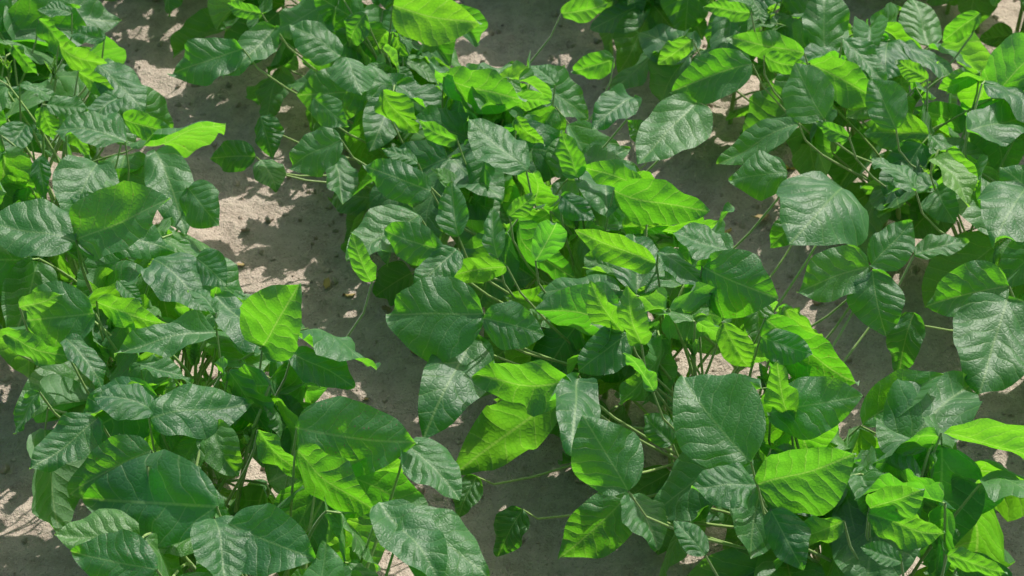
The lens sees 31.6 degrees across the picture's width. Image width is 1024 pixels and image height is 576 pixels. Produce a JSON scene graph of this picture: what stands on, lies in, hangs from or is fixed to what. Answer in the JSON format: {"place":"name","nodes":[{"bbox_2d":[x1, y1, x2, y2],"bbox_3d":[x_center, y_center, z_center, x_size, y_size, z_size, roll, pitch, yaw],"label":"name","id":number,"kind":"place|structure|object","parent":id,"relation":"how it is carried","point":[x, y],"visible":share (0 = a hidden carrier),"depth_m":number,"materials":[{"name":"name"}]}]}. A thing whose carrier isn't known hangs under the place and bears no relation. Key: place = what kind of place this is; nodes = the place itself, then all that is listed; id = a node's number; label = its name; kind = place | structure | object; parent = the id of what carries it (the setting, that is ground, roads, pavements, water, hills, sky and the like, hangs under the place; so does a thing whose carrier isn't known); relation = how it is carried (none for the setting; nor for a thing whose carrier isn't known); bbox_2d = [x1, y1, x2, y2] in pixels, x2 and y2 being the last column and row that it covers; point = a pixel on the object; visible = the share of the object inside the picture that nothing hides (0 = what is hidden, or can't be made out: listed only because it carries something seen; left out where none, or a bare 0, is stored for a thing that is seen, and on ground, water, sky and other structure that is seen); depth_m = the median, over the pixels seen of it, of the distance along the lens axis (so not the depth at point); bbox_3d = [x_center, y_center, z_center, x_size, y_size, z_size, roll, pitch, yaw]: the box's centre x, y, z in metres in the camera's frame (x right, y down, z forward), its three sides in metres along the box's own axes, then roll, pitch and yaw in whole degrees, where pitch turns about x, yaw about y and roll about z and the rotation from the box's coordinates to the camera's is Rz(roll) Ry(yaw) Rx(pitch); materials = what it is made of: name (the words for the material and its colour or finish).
{"place":"outdoors","nodes":[
{"label":"outdoors","id":0,"kind":"place"},
{"bbox_2d":[0,0,1023,575],"bbox_3d":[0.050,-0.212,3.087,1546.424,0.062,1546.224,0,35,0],"label":"ground","id":1,"kind":"structure","parent":0,"point":[394,378],"depth_m":2.82,"materials":[{"name":"soil"}]},
{"bbox_2d":[0,0,489,575],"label":"soybean row","id":2,"kind":"object","parent":1,"relation":"on","point":[130,444],"visible":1,"depth_m":2.09,"materials":[{"name":"green plant"}]},
{"bbox_2d":[0,0,1023,575],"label":"soil clods","id":3,"kind":"object","parent":1,"relation":"on","point":[4,468],"visible":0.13,"depth_m":2.92,"materials":[{"name":"beige soil"}]},
{"bbox_2d":[103,0,1023,575],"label":"soybean row","id":4,"kind":"object","parent":1,"relation":"on","point":[581,268],"visible":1,"depth_m":2.22,"materials":[{"name":"green plant"}]},
{"bbox_2d":[237,10,899,399],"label":"fallen leaves","id":5,"kind":"object","parent":1,"relation":"on","point":[387,308],"visible":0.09,"depth_m":2.81,"materials":[{"name":"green plant"}]},
{"bbox_2d":[590,0,1023,394],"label":"soybean row","id":6,"kind":"object","parent":1,"relation":"on","point":[930,171],"visible":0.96,"depth_m":2.65,"materials":[{"name":"green plant"}]},
{"bbox_2d":[926,0,1023,47],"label":"soybean row","id":7,"kind":"object","parent":1,"relation":"on","point":[996,35],"visible":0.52,"depth_m":3.31,"materials":[{"name":"green plant"}]}
]}

